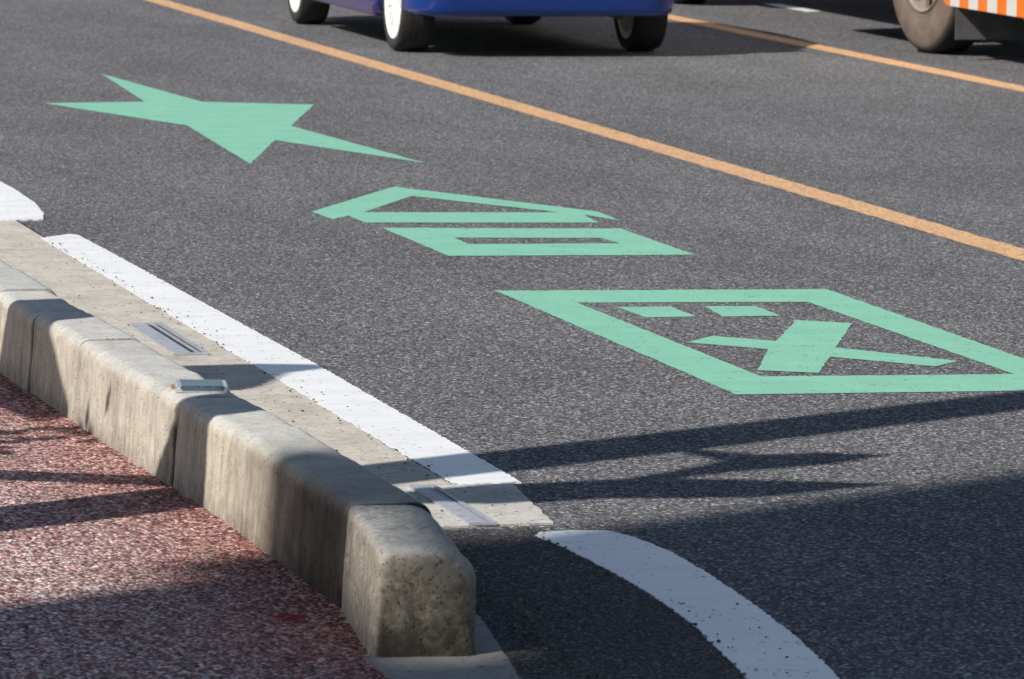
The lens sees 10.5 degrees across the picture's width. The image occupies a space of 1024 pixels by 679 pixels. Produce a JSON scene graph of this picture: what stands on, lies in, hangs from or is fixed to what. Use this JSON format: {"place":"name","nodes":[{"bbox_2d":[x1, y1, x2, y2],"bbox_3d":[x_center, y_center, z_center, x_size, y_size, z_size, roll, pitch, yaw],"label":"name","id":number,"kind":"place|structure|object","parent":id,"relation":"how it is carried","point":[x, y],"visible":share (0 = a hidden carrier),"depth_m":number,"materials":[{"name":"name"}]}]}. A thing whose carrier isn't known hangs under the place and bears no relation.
{"place":"outdoors","nodes":[
{"label":"outdoors","id":0,"kind":"place"},
{"bbox_2d":[0,373,385,678],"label":"sidewalk","id":1,"kind":"structure","parent":0,"point":[114,564],"depth_m":11.98,"materials":[{"name":"red asphalt"}]},
{"bbox_2d":[0,260,11,267],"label":"kerb block","id":2,"kind":"structure","parent":1,"relation":"on","point":[3,264],"depth_m":16.74,"materials":[{"name":"concrete"}]},
{"bbox_2d":[0,268,56,295],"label":"kerb block","id":3,"kind":"structure","parent":1,"relation":"on","point":[13,279],"depth_m":16.22,"materials":[{"name":"concrete"}]},
{"bbox_2d":[0,291,85,391],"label":"kerb block","id":4,"kind":"structure","parent":1,"relation":"on","point":[21,312],"depth_m":15.63,"materials":[{"name":"concrete"}]},
{"bbox_2d":[30,313,139,419],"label":"kerb block","id":5,"kind":"structure","parent":1,"relation":"on","point":[60,339],"depth_m":15.05,"materials":[{"name":"concrete"}]},
{"bbox_2d":[73,340,238,485],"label":"kerb block","id":6,"kind":"structure","parent":1,"relation":"on","point":[128,400],"depth_m":14.10,"materials":[{"name":"concrete"}]},
{"bbox_2d":[171,379,229,393],"bbox_3d":[-0.769,0.116,13.668,0.140,0.022,0.152,0,6,-5],"label":"metal marker plate","id":7,"kind":"object","parent":6,"relation":"on","point":[200,386],"visible":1,"depth_m":13.60,"materials":[{"name":"metal"}]},
{"bbox_2d":[173,397,291,520],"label":"kerb block","id":8,"kind":"structure","parent":1,"relation":"on","point":[207,427],"depth_m":13.20,"materials":[{"name":"concrete"}]},
{"bbox_2d":[0,0,1023,678],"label":"road","id":9,"kind":"structure","parent":0,"point":[862,536],"depth_m":19.98,"materials":[{"name":"grey asphalt"}]},
{"bbox_2d":[0,182,43,220],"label":"white edge line","id":10,"kind":"object","parent":9,"relation":"on","point":[16,205],"visible":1,"depth_m":21.22,"materials":[{"name":"paint"}]},
{"bbox_2d":[0,220,86,266],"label":"gutter","id":11,"kind":"object","parent":9,"relation":"on","point":[21,245],"visible":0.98,"depth_m":19.52,"materials":[{"name":"concrete"}]},
{"bbox_2d":[12,266,180,322],"bbox_3d":[-1.504,-0.146,18.051,0.565,0.006,1.815,-1,6,-13],"label":"gutter","id":12,"kind":"object","parent":9,"relation":"on","point":[105,299],"visible":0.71,"depth_m":18.02,"materials":[{"name":"concrete"}]},
{"bbox_2d":[108,322,302,395],"bbox_3d":[-1.071,0.057,16.254,0.565,0.006,1.894,-1,6,-13],"label":"gutter","id":13,"kind":"object","parent":9,"relation":"on","point":[240,376],"visible":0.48,"depth_m":16.08,"materials":[{"name":"concrete"}]},
{"bbox_2d":[128,323,208,354],"bbox_3d":[-1.039,-0.003,16.731,0.105,0.006,0.820,-1,6,-13],"label":"drain grate","id":14,"kind":"object","parent":13,"relation":"on","point":[165,337],"visible":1,"depth_m":16.70,"materials":[{"name":"metal"}]},
{"bbox_2d":[60,280,442,510],"bbox_3d":[-1.126,-0.010,16.788,0.368,0.006,7.616,-1,6,-13],"label":"gutter grit","id":15,"kind":"object","parent":13,"relation":"on","point":[260,384],"visible":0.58,"depth_m":15.16,"materials":[{"name":"grey gravel"}]},
{"bbox_2d":[16,220,451,483],"bbox_3d":[-1.411,-0.238,18.865,0.037,0.001,10.830,-1,6,-13],"label":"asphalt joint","id":16,"kind":"object","parent":9,"relation":"on","point":[24,224],"visible":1,"depth_m":14.70,"materials":[{"name":"black asphalt"}]},
{"bbox_2d":[47,74,423,163],"bbox_3d":[-1.472,-1.080,26.526,1.311,0.001,6.060,-1,6,-13],"label":"green star marking","id":17,"kind":"object","parent":9,"relation":"on","point":[249,132],"visible":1,"depth_m":26.23,"materials":[{"name":"paint"}]},
{"bbox_2d":[41,234,520,484],"bbox_3d":[-0.852,-0.013,16.899,0.203,0.005,6.740,-1,6,-13],"label":"white edge line","id":18,"kind":"object","parent":9,"relation":"on","point":[419,443],"visible":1,"depth_m":15.88,"materials":[{"name":"paint"}]},
{"bbox_2d":[51,242,492,505],"bbox_3d":[-0.828,0.024,16.484,0.177,0.007,6.759,-1,6,-13],"label":"line grit","id":19,"kind":"object","parent":18,"relation":"on","point":[231,351],"visible":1,"depth_m":16.82,"materials":[{"name":"grey gravel"}]},
{"bbox_2d":[225,426,431,607],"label":"kerb block","id":20,"kind":"structure","parent":9,"relation":"on","point":[295,495],"depth_m":12.24,"materials":[{"name":"concrete"}]},
{"bbox_2d":[237,395,451,485],"bbox_3d":[-0.636,0.261,14.444,0.566,0.006,1.840,-1,6,-13],"label":"gutter","id":21,"kind":"object","parent":9,"relation":"on","point":[349,440],"visible":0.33,"depth_m":14.45,"materials":[{"name":"concrete"}]},
{"bbox_2d":[362,615,521,678],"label":"kerb footing","id":22,"kind":"object","parent":9,"relation":"on","point":[489,660],"visible":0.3,"depth_m":10.97,"materials":[{"name":"concrete"}]},
{"bbox_2d":[341,505,476,656],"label":"kerb end block","id":23,"kind":"structure","parent":22,"relation":"on","point":[409,584],"depth_m":11.06,"materials":[{"name":"concrete"}]},
{"bbox_2d":[396,483,552,528],"bbox_3d":[-0.244,0.400,13.216,0.676,0.005,0.729,-1,6,-13],"label":"gutter","id":24,"kind":"object","parent":9,"relation":"on","point":[512,503],"visible":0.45,"depth_m":13.25,"materials":[{"name":"concrete"}]},
{"bbox_2d":[408,484,496,524],"bbox_3d":[-0.145,0.393,13.235,0.068,0.006,0.660,-1,6,-13],"label":"drain grate","id":25,"kind":"object","parent":24,"relation":"on","point":[456,507],"visible":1,"depth_m":13.21,"materials":[{"name":"metal"}]},
{"bbox_2d":[288,0,672,50],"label":"hatchback car","id":26,"kind":"object","parent":9,"relation":"on","point":[640,25],"visible":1,"depth_m":31.60,"materials":[{"name":"blue paint"}]},
{"bbox_2d":[312,187,694,255],"bbox_3d":[-0.143,-0.457,21.010,1.103,0.001,2.967,-1,6,-13],"label":"green character marking","id":27,"kind":"object","parent":9,"relation":"on","point":[445,241],"visible":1,"depth_m":20.58,"materials":[{"name":"paint"}]},
{"bbox_2d":[147,0,1023,260],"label":"orange lane line","id":28,"kind":"object","parent":9,"relation":"on","point":[1002,248],"visible":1,"depth_m":24.75,"materials":[{"name":"paint"}]},
{"bbox_2d":[535,530,839,678],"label":"white edge line","id":29,"kind":"object","parent":9,"relation":"on","point":[664,576],"visible":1,"depth_m":11.81,"materials":[{"name":"paint"}]},
{"bbox_2d":[671,599,808,673],"bbox_3d":[0.491,0.604,11.362,0.141,0.005,0.929,-1,6,-12],"label":"line grit","id":30,"kind":"object","parent":29,"relation":"on","point":[733,638],"visible":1,"depth_m":11.44,"materials":[{"name":"grey gravel"}]},
{"bbox_2d":[497,289,1023,393],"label":"green character marking","id":31,"kind":"object","parent":9,"relation":"on","point":[802,346],"visible":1,"depth_m":16.86,"materials":[{"name":"paint"}]},
{"bbox_2d":[767,4,819,11],"bbox_3d":[1.891,-2.232,37.328,0.125,0.001,1.050,-1,6,-13],"label":"white lane dash","id":32,"kind":"object","parent":9,"relation":"on","point":[794,7],"visible":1,"depth_m":37.35,"materials":[{"name":"paint"}]},
{"bbox_2d":[668,14,1023,91],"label":"orange lane line","id":33,"kind":"object","parent":9,"relation":"on","point":[871,57],"visible":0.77,"depth_m":32.03,"materials":[{"name":"paint"}]},
{"bbox_2d":[673,0,1023,52],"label":"works truck","id":34,"kind":"object","parent":9,"relation":"on","point":[942,26],"visible":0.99,"depth_m":31.89,"materials":[{"name":"white paint"}]},
{"bbox_2d":[443,528,757,678],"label":"side road","id":35,"kind":"structure","parent":0,"point":[659,645],"depth_m":11.59,"materials":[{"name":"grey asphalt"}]},
{"bbox_2d":[462,526,774,678],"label":"loose grit","id":36,"kind":"object","parent":35,"relation":"on","point":[533,623],"visible":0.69,"depth_m":11.51,"materials":[{"name":"grey gravel"}]}
]}

